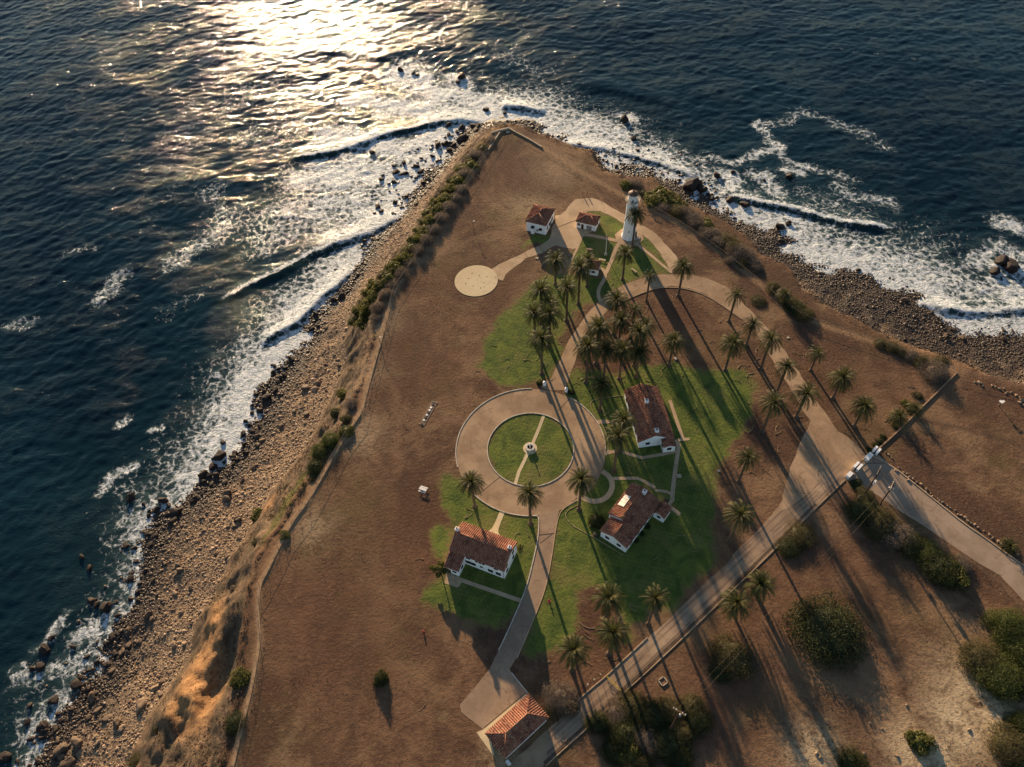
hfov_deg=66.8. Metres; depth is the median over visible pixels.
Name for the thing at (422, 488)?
picnic table
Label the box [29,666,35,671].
boulder
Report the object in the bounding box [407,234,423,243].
shrub
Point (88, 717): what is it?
boulder
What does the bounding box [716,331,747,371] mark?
palm tree
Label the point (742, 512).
palm tree
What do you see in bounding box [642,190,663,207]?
shrub
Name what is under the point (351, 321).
shrub
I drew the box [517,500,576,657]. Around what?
kerb
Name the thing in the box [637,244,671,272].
footpath
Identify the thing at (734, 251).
shrub
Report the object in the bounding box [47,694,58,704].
boulder
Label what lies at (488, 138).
shrub
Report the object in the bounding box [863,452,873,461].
gate pier
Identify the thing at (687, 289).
kerb
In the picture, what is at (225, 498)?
boulder
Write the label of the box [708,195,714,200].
boulder
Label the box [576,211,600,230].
oil store
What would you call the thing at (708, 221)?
shrub
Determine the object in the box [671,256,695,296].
palm tree
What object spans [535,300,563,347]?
palm tree
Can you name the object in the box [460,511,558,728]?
driveway
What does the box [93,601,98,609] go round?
sea rock
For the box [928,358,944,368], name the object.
shrub
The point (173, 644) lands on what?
boulder
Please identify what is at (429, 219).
shrub
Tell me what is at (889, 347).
shrub
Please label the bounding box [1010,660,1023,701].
shrub
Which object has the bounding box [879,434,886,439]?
shrub
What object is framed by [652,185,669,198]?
shrub
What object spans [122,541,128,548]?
boulder
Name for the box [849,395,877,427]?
palm tree
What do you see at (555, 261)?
palm tree
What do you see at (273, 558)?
dirt footpath
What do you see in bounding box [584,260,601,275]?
little office
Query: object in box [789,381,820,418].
palm tree
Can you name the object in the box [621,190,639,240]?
lighthouse
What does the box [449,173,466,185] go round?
shrub
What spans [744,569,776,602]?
palm tree
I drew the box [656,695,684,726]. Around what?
shrub
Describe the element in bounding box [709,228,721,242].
shrub
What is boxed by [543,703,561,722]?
shrub
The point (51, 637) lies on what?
sea rock
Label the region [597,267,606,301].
footpath
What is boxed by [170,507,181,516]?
sea rock
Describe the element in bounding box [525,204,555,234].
fog signal building
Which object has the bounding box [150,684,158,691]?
boulder
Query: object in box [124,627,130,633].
boulder
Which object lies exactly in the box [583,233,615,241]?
footpath
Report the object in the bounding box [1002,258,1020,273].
sea rock
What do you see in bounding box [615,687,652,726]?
shrub
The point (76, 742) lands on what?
boulder
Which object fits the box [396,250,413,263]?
shrub
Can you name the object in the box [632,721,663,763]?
shrub
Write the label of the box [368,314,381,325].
shrub
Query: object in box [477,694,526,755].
garage apron
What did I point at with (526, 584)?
kerb
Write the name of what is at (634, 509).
stepped roof house
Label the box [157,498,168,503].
sea rock
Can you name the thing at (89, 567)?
boulder
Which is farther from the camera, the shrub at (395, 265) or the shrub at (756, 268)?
the shrub at (395, 265)
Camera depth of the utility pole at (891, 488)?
202.64 m
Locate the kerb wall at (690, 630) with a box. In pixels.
[546,480,844,765]
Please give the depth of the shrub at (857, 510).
206.89 m
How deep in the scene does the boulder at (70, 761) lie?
207.01 m
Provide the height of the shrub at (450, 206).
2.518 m
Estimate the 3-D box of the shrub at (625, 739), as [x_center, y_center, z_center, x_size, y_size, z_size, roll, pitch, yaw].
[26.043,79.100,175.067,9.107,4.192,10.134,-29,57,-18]
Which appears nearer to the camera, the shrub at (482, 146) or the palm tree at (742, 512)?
the palm tree at (742, 512)
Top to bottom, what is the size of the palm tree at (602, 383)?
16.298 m
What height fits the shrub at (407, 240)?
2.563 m
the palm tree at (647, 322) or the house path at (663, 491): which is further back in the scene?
the palm tree at (647, 322)
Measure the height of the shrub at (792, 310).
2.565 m
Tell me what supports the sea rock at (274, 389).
in the sea water
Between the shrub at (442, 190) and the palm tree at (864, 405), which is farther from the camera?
the shrub at (442, 190)
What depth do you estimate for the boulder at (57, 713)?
217.06 m
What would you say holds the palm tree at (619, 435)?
on the ground at (467, 354)
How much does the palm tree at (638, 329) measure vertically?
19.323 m
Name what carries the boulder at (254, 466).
on the ground at (467, 354)
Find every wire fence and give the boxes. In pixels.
[958,369,1023,385]
[973,563,1023,609]
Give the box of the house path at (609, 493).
[581,470,614,503]
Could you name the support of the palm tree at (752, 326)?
on the ground at (467, 354)
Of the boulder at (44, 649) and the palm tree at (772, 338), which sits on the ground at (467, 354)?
the palm tree at (772, 338)
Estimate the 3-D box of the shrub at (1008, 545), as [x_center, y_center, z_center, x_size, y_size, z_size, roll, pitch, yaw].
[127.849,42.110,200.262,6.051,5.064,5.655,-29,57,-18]
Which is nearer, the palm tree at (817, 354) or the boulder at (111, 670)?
the boulder at (111, 670)
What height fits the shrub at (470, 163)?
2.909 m
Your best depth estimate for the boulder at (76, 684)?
221.31 m
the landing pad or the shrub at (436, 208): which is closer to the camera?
the landing pad
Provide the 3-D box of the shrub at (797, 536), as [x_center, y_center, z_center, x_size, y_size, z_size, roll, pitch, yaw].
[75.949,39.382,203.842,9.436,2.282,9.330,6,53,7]
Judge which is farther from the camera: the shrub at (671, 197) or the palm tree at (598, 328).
the shrub at (671, 197)
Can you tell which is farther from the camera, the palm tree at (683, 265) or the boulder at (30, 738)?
the palm tree at (683, 265)
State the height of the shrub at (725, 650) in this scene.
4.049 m
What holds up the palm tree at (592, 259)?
on the ground at (467, 354)
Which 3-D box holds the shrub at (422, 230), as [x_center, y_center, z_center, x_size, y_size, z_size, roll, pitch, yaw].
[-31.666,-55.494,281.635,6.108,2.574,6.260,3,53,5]
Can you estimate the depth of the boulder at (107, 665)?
224.57 m
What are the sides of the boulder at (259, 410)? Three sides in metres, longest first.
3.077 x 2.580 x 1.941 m
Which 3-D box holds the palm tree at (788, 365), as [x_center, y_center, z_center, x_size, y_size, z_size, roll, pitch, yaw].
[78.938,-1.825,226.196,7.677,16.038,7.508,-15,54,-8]
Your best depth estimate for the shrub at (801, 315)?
249.22 m
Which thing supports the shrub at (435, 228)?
on the ground at (467, 354)
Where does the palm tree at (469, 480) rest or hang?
on the ground at (467, 354)
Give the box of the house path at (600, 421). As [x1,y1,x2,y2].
[597,419,613,423]
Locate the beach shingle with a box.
[18,119,1023,766]
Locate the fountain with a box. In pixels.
[525,443,534,451]
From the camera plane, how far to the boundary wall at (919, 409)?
226.52 m
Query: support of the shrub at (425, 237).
on the ground at (467, 354)
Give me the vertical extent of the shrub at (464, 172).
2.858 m
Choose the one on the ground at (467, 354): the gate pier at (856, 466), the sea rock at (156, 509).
the gate pier at (856, 466)
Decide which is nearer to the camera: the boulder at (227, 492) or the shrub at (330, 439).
the shrub at (330, 439)
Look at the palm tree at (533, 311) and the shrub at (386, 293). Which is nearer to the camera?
the palm tree at (533, 311)
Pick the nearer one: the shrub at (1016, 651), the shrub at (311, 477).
the shrub at (1016, 651)
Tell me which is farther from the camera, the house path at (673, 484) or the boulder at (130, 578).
the boulder at (130, 578)
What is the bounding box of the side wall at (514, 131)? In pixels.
[509,128,541,147]
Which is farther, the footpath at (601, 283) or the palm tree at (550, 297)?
the footpath at (601, 283)
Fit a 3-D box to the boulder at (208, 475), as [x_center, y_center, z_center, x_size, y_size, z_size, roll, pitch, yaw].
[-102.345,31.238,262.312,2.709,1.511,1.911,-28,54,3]
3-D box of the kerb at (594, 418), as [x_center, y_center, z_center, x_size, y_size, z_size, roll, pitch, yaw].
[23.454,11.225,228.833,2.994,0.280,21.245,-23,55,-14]
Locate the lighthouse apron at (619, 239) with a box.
[615,229,642,245]
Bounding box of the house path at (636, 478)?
[613,477,655,488]
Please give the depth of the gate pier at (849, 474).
213.54 m
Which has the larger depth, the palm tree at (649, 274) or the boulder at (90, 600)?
the palm tree at (649, 274)
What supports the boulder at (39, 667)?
in the sea water
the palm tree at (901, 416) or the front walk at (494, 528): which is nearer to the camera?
the front walk at (494, 528)
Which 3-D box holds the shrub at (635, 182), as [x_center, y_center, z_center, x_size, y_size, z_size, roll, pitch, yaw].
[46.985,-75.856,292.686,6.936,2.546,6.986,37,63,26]
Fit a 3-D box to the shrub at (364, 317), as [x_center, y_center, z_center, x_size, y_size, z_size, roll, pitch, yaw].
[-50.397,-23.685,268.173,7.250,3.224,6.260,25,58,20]
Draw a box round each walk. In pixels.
[462,578,520,601]
[489,511,504,534]
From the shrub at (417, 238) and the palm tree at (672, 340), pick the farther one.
the shrub at (417, 238)
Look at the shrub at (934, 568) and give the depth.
195.29 m
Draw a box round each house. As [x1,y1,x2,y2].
[444,521,517,578]
[600,482,671,551]
[624,383,676,452]
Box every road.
[456,389,604,514]
[505,274,865,766]
[546,459,844,758]
[845,454,1023,600]
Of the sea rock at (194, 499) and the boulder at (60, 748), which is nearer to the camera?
the boulder at (60, 748)
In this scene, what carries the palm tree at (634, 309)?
on the ground at (467, 354)
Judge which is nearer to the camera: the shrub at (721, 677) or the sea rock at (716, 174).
the shrub at (721, 677)
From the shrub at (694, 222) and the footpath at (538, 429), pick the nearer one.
the footpath at (538, 429)
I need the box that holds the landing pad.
[455,265,497,295]
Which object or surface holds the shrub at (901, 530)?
on the ground at (467, 354)
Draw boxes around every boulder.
[24,719,30,725]
[26,736,33,741]
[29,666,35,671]
[34,758,41,765]
[36,662,44,672]
[36,720,48,733]
[38,643,50,654]
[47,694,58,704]
[52,725,57,733]
[53,742,68,756]
[55,711,61,716]
[57,754,64,759]
[59,756,76,766]
[70,678,81,690]
[71,736,82,747]
[85,714,91,721]
[86,564,91,570]
[87,597,92,603]
[87,691,94,702]
[93,706,102,713]
[101,715,109,723]
[103,661,110,667]
[108,633,114,641]
[108,667,115,673]
[111,650,117,656]
[113,718,119,729]
[118,724,125,731]
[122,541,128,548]
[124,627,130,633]
[124,641,131,647]
[126,575,133,582]
[136,697,145,713]
[143,611,151,617]
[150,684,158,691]
[171,641,175,648]
[176,567,183,573]
[205,472,212,478]
[222,489,231,496]
[222,495,230,501]
[251,464,258,469]
[256,408,262,413]
[301,384,308,390]
[311,385,317,391]
[338,292,344,299]
[435,141,440,147]
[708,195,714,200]
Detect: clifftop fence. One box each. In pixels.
[230,128,499,766]
[509,126,955,370]
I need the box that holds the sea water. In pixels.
[0,0,1023,766]
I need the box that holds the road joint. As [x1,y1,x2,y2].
[484,694,523,727]
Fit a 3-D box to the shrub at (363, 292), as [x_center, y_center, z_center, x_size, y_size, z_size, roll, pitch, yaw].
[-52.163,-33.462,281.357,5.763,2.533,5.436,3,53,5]
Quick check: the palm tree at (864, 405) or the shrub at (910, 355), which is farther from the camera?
the shrub at (910, 355)
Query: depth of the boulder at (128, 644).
227.09 m
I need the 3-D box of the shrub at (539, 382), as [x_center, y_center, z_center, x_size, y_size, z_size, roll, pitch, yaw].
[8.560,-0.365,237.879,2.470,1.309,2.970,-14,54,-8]
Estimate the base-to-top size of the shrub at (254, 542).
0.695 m
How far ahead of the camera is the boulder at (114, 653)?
226.45 m
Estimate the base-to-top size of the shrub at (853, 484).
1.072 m
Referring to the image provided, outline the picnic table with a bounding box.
[418,486,427,492]
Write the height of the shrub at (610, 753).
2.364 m
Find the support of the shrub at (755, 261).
on the ground at (467, 354)
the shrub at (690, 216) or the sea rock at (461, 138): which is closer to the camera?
the shrub at (690, 216)
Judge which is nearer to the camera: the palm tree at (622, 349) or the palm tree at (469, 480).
the palm tree at (469, 480)
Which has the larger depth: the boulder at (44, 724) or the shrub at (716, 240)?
the shrub at (716, 240)
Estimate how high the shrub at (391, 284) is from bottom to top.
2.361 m
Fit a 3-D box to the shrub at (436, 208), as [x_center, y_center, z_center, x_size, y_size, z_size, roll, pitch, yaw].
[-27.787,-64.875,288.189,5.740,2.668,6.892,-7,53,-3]
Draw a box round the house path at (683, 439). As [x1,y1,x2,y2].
[678,437,689,440]
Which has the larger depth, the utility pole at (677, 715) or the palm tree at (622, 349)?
the palm tree at (622, 349)
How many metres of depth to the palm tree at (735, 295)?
240.23 m
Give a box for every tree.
[429,560,448,577]
[456,469,486,508]
[516,480,544,525]
[520,300,544,345]
[526,326,556,375]
[528,279,554,324]
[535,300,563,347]
[539,292,563,333]
[542,250,569,285]
[553,274,581,322]
[554,632,593,673]
[564,466,599,511]
[565,255,591,305]
[574,334,602,383]
[578,251,598,287]
[582,314,613,365]
[589,372,615,412]
[589,581,627,621]
[592,338,620,376]
[592,615,630,657]
[602,420,636,473]
[603,287,631,335]
[607,309,633,351]
[610,407,637,453]
[612,338,635,380]
[614,244,634,280]
[624,206,646,246]
[625,301,646,339]
[625,320,651,366]
[628,339,652,378]
[635,315,658,342]
[639,582,670,626]
[642,269,656,301]
[658,330,687,366]
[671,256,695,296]
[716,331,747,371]
[717,587,751,622]
[720,499,757,543]
[725,287,745,322]
[734,446,761,483]
[741,313,763,346]
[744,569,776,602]
[756,329,782,369]
[757,389,789,433]
[773,357,800,394]
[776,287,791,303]
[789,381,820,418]
[807,344,826,371]
[824,365,857,399]
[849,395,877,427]
[885,407,910,427]
[905,400,924,416]
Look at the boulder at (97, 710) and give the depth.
215.81 m
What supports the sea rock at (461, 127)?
in the sea water
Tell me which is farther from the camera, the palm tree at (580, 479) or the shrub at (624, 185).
the shrub at (624, 185)
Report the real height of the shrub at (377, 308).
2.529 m
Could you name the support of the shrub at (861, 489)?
on the ground at (467, 354)
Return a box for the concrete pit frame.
[658,676,667,686]
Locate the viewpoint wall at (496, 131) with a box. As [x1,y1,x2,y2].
[491,127,508,133]
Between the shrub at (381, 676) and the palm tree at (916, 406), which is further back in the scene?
the palm tree at (916, 406)
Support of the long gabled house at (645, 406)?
on the ground at (467, 354)
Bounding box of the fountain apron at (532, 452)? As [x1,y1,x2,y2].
[523,442,536,453]
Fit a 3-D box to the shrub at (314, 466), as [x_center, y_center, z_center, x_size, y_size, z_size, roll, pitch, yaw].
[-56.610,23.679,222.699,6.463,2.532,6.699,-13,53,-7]
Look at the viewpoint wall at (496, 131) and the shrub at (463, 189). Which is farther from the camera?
the viewpoint wall at (496, 131)
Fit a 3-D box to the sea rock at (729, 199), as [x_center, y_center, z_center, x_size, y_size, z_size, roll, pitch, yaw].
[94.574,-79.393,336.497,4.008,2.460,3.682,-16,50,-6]
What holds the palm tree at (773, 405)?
on the ground at (467, 354)
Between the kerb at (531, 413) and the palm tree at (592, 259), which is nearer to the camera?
the kerb at (531, 413)
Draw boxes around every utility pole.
[670,707,685,728]
[864,466,880,493]
[879,480,894,503]
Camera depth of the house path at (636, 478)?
216.63 m
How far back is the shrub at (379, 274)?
272.62 m
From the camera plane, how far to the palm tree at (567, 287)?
240.51 m
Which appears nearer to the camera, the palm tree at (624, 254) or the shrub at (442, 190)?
the palm tree at (624, 254)
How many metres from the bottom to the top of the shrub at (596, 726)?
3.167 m
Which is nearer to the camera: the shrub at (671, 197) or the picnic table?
the picnic table
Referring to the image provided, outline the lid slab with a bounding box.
[419,401,436,425]
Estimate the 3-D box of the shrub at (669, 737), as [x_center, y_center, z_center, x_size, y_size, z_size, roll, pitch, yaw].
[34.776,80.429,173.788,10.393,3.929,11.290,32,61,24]
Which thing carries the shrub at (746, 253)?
on the ground at (467, 354)
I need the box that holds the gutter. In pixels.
[543,503,815,763]
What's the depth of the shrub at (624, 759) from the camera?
172.66 m
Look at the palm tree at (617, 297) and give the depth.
235.67 m
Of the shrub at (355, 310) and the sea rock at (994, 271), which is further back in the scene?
the sea rock at (994, 271)
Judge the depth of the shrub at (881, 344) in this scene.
241.69 m
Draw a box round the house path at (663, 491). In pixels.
[655,489,672,495]
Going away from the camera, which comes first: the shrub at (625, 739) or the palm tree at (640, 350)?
the shrub at (625, 739)
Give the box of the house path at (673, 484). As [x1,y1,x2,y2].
[668,439,680,515]
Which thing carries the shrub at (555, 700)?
on the ground at (467, 354)
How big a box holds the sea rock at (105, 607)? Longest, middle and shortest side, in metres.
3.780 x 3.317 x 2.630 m
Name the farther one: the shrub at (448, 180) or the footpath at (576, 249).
the shrub at (448, 180)
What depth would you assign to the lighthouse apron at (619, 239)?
274.96 m
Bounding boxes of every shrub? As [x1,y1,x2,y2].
[126,751,140,766]
[152,726,158,734]
[224,708,246,735]
[228,666,251,690]
[250,507,262,520]
[251,538,256,546]
[279,530,290,539]
[304,456,324,474]
[306,442,328,461]
[309,474,317,481]
[319,431,342,450]
[328,407,340,419]
[336,388,347,400]
[338,425,354,437]
[339,414,352,425]
[343,398,357,410]
[347,317,356,325]
[351,305,359,316]
[353,318,364,329]
[355,298,363,307]
[358,297,372,314]
[359,310,369,324]
[360,287,369,296]
[366,278,376,288]
[366,289,380,302]
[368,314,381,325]
[369,301,385,313]
[370,280,383,291]
[373,668,388,687]
[376,270,383,279]
[377,288,394,302]
[380,270,397,283]
[383,261,394,271]
[384,278,398,288]
[389,261,405,273]
[394,266,410,281]
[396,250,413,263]
[400,257,418,268]
[401,247,413,254]
[404,240,421,252]
[406,236,418,244]
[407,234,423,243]
[411,243,425,257]
[412,227,420,234]
[415,217,425,225]
[416,225,430,234]
[418,234,433,246]
[420,206,430,215]
[422,214,437,226]
[425,222,440,236]
[428,197,437,206]
[430,202,444,214]
[434,210,449,224]
[436,192,452,203]
[438,185,447,193]
[441,200,457,214]
[445,183,456,192]
[446,175,454,183]
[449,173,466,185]
[449,192,462,203]
[454,163,463,172]
[454,184,468,194]
[456,166,474,176]
[463,153,477,159]
[463,158,478,169]
[468,148,483,159]
[475,142,488,152]
[483,135,495,143]
[536,379,542,386]
[540,676,582,723]
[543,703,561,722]
[559,693,580,718]
[568,389,574,394]
[582,708,612,738]
[587,512,605,530]
[596,694,632,728]
[600,736,624,766]
[608,714,643,755]
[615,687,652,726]
[617,740,648,766]
[619,179,631,190]
[624,750,654,766]
[629,178,644,188]
[631,696,671,733]
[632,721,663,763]
[638,189,647,196]
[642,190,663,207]
[644,523,650,528]
[648,720,690,766]
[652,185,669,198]
[655,202,671,212]
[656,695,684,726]
[659,190,680,205]
[664,744,694,766]
[666,198,687,207]
[668,204,686,218]
[668,719,697,747]
[676,205,695,219]
[677,692,709,720]
[681,211,701,224]
[683,217,705,230]
[683,703,716,740]
[697,217,714,230]
[697,224,719,240]
[705,631,757,682]
[708,662,732,684]
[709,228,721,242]
[710,234,726,250]
[714,232,735,248]
[719,237,741,254]
[723,254,741,265]
[724,242,751,259]
[734,650,759,673]
[736,256,750,268]
[738,247,755,260]
[744,255,762,270]
[749,264,762,273]
[749,294,766,306]
[765,281,782,296]
[773,536,802,560]
[780,295,799,309]
[780,587,875,676]
[782,519,818,550]
[783,299,805,316]
[794,305,815,322]
[831,744,870,766]
[841,492,881,525]
[848,477,862,489]
[854,485,875,501]
[858,505,902,546]
[873,337,886,349]
[875,438,882,443]
[877,517,918,555]
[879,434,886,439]
[884,340,898,353]
[892,346,908,357]
[896,525,931,562]
[900,399,910,407]
[903,349,918,363]
[904,729,936,756]
[910,390,923,399]
[911,353,931,369]
[913,534,941,565]
[913,547,965,590]
[914,357,949,385]
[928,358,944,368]
[935,355,949,365]
[937,555,970,592]
[951,552,972,577]
[955,635,1005,685]
[968,644,1023,708]
[978,606,1023,652]
[980,720,1023,766]
[988,621,1023,667]
[997,536,1019,555]
[1001,749,1023,766]
[1002,707,1023,735]
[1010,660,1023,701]
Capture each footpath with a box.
[231,278,402,766]
[514,453,528,483]
[532,415,544,442]
[570,238,581,259]
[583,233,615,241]
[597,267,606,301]
[606,242,619,273]
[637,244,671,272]
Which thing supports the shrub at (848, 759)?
on the ground at (467, 354)
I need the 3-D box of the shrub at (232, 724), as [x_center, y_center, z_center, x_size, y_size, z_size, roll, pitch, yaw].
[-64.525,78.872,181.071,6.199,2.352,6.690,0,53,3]
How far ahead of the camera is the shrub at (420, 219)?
290.73 m
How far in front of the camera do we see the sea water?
356.80 m
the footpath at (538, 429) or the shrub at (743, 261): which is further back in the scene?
the shrub at (743, 261)
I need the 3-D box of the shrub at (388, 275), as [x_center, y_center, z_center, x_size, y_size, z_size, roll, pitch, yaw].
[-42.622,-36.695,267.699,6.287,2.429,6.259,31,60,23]
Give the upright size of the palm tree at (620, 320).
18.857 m
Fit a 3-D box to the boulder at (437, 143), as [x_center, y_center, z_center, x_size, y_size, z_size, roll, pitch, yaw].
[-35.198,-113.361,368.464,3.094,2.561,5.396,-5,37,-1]
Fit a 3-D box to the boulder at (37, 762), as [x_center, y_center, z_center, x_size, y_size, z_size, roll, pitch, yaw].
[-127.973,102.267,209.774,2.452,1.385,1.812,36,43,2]
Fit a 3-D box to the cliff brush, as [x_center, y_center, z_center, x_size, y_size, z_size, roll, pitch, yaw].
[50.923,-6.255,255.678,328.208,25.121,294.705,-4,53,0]
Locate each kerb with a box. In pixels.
[455,388,531,466]
[476,496,527,515]
[487,412,573,486]
[498,515,538,649]
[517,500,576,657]
[570,397,605,450]
[576,637,646,700]
[629,287,741,318]
[873,456,1023,565]
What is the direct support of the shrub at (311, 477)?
on the ground at (467, 354)
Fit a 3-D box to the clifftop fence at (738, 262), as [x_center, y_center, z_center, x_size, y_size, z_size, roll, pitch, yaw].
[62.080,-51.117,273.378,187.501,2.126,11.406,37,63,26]
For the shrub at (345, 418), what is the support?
on the ground at (467, 354)
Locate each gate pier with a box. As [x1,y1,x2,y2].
[845,470,853,478]
[852,461,862,471]
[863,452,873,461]
[872,446,881,455]
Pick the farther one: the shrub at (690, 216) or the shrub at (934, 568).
the shrub at (690, 216)
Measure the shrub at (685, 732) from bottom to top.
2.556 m
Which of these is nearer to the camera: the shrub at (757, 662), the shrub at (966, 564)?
the shrub at (757, 662)
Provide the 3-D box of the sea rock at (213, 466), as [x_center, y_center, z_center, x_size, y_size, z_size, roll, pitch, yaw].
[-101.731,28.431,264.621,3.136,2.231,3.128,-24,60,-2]
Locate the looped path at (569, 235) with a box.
[492,198,676,280]
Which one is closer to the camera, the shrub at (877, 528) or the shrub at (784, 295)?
the shrub at (877, 528)
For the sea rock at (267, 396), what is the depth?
280.48 m
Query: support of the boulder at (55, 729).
on the ground at (467, 354)
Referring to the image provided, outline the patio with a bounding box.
[444,573,461,586]
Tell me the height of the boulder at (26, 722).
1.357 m
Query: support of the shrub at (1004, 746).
on the ground at (467, 354)
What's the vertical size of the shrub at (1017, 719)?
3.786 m
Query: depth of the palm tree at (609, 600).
181.00 m
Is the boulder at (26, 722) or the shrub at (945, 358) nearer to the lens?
the boulder at (26, 722)
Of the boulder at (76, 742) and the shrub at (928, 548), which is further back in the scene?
the boulder at (76, 742)
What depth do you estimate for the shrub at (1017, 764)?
168.58 m
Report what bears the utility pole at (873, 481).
on the ground at (467, 354)
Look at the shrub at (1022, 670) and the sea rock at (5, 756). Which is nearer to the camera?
the shrub at (1022, 670)
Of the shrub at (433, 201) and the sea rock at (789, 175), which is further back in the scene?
the sea rock at (789, 175)
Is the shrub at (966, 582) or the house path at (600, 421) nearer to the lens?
the shrub at (966, 582)
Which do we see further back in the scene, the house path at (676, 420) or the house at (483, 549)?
the house path at (676, 420)
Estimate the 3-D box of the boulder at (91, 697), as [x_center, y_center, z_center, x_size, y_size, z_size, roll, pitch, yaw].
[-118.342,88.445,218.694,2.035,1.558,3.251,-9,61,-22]
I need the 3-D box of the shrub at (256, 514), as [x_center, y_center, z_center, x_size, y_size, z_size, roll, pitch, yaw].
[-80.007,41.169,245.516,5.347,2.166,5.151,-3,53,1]
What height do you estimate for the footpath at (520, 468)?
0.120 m
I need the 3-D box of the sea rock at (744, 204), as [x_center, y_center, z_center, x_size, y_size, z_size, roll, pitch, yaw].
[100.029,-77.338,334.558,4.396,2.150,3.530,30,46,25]
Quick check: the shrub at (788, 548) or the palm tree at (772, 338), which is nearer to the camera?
the shrub at (788, 548)
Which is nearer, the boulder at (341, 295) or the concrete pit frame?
the concrete pit frame
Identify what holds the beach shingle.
on the ground at (467, 354)
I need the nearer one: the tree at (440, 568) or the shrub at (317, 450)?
the tree at (440, 568)
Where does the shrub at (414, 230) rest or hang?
on the ground at (467, 354)
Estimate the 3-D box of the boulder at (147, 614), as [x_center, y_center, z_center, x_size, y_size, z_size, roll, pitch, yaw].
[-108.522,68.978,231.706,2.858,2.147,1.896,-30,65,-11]
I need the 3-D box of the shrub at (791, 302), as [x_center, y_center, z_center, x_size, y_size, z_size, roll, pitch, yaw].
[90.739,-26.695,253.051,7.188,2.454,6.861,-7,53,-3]
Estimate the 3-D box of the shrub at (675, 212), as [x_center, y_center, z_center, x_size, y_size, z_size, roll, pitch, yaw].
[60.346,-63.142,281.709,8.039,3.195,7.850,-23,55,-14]
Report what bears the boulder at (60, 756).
on the ground at (467, 354)
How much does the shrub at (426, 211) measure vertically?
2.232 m
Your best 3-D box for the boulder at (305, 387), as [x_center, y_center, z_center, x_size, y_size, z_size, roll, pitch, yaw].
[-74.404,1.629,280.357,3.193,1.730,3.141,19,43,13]
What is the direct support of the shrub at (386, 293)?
on the ground at (467, 354)
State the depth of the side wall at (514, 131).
312.77 m
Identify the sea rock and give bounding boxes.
[0,751,11,761]
[47,635,54,640]
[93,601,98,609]
[100,601,111,612]
[126,493,134,502]
[152,506,160,512]
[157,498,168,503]
[167,517,178,525]
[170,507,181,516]
[189,495,198,504]
[198,469,208,478]
[209,462,217,470]
[211,450,225,460]
[262,393,270,399]
[272,386,277,394]
[288,356,293,362]
[456,134,468,142]
[457,72,465,78]
[458,124,464,129]
[621,114,628,123]
[682,178,702,191]
[696,184,707,192]
[714,171,720,177]
[726,196,734,203]
[740,201,748,207]
[776,223,784,229]
[785,173,792,177]
[785,220,791,225]
[989,267,1000,274]
[994,255,1008,265]
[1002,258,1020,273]
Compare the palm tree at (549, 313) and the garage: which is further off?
the palm tree at (549, 313)
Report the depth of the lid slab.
232.83 m
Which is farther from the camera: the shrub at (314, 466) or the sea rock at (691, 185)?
the sea rock at (691, 185)
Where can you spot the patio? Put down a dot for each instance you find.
(453, 580)
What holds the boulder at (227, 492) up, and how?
on the ground at (467, 354)
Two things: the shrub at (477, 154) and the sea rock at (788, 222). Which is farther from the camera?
the sea rock at (788, 222)
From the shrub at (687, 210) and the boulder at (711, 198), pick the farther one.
the boulder at (711, 198)
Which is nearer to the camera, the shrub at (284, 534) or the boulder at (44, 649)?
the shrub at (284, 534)
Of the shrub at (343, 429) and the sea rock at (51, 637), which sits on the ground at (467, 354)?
the shrub at (343, 429)
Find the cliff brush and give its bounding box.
[144,122,1002,766]
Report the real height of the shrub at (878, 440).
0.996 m
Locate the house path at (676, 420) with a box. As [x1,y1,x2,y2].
[668,400,683,437]
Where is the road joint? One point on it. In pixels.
(503, 711)
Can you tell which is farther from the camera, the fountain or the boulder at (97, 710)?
the fountain
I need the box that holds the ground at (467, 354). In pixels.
[41,116,1023,766]
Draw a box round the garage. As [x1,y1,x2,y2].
[484,693,548,765]
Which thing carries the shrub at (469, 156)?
on the ground at (467, 354)
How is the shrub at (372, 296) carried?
on the ground at (467, 354)
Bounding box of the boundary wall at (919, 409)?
[879,372,957,447]
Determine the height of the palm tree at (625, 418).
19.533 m
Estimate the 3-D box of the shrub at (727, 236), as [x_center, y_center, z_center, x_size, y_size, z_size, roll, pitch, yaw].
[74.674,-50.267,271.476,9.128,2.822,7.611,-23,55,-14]
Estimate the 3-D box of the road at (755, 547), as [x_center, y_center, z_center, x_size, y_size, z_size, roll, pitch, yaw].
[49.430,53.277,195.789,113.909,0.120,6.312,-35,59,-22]
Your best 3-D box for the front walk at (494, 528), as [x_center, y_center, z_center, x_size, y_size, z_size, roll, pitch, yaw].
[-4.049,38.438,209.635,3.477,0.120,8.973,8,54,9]
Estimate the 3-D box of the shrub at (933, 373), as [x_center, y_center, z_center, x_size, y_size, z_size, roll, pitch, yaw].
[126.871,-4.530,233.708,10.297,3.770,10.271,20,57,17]
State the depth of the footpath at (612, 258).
269.68 m
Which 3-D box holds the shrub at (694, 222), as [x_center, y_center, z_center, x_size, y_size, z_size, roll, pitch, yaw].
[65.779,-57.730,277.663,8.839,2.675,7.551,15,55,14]
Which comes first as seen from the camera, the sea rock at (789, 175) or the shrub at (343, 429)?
the shrub at (343, 429)
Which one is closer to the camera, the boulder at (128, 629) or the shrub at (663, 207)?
the boulder at (128, 629)
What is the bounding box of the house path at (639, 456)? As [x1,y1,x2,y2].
[603,450,675,458]
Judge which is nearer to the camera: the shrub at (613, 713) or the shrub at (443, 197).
the shrub at (613, 713)

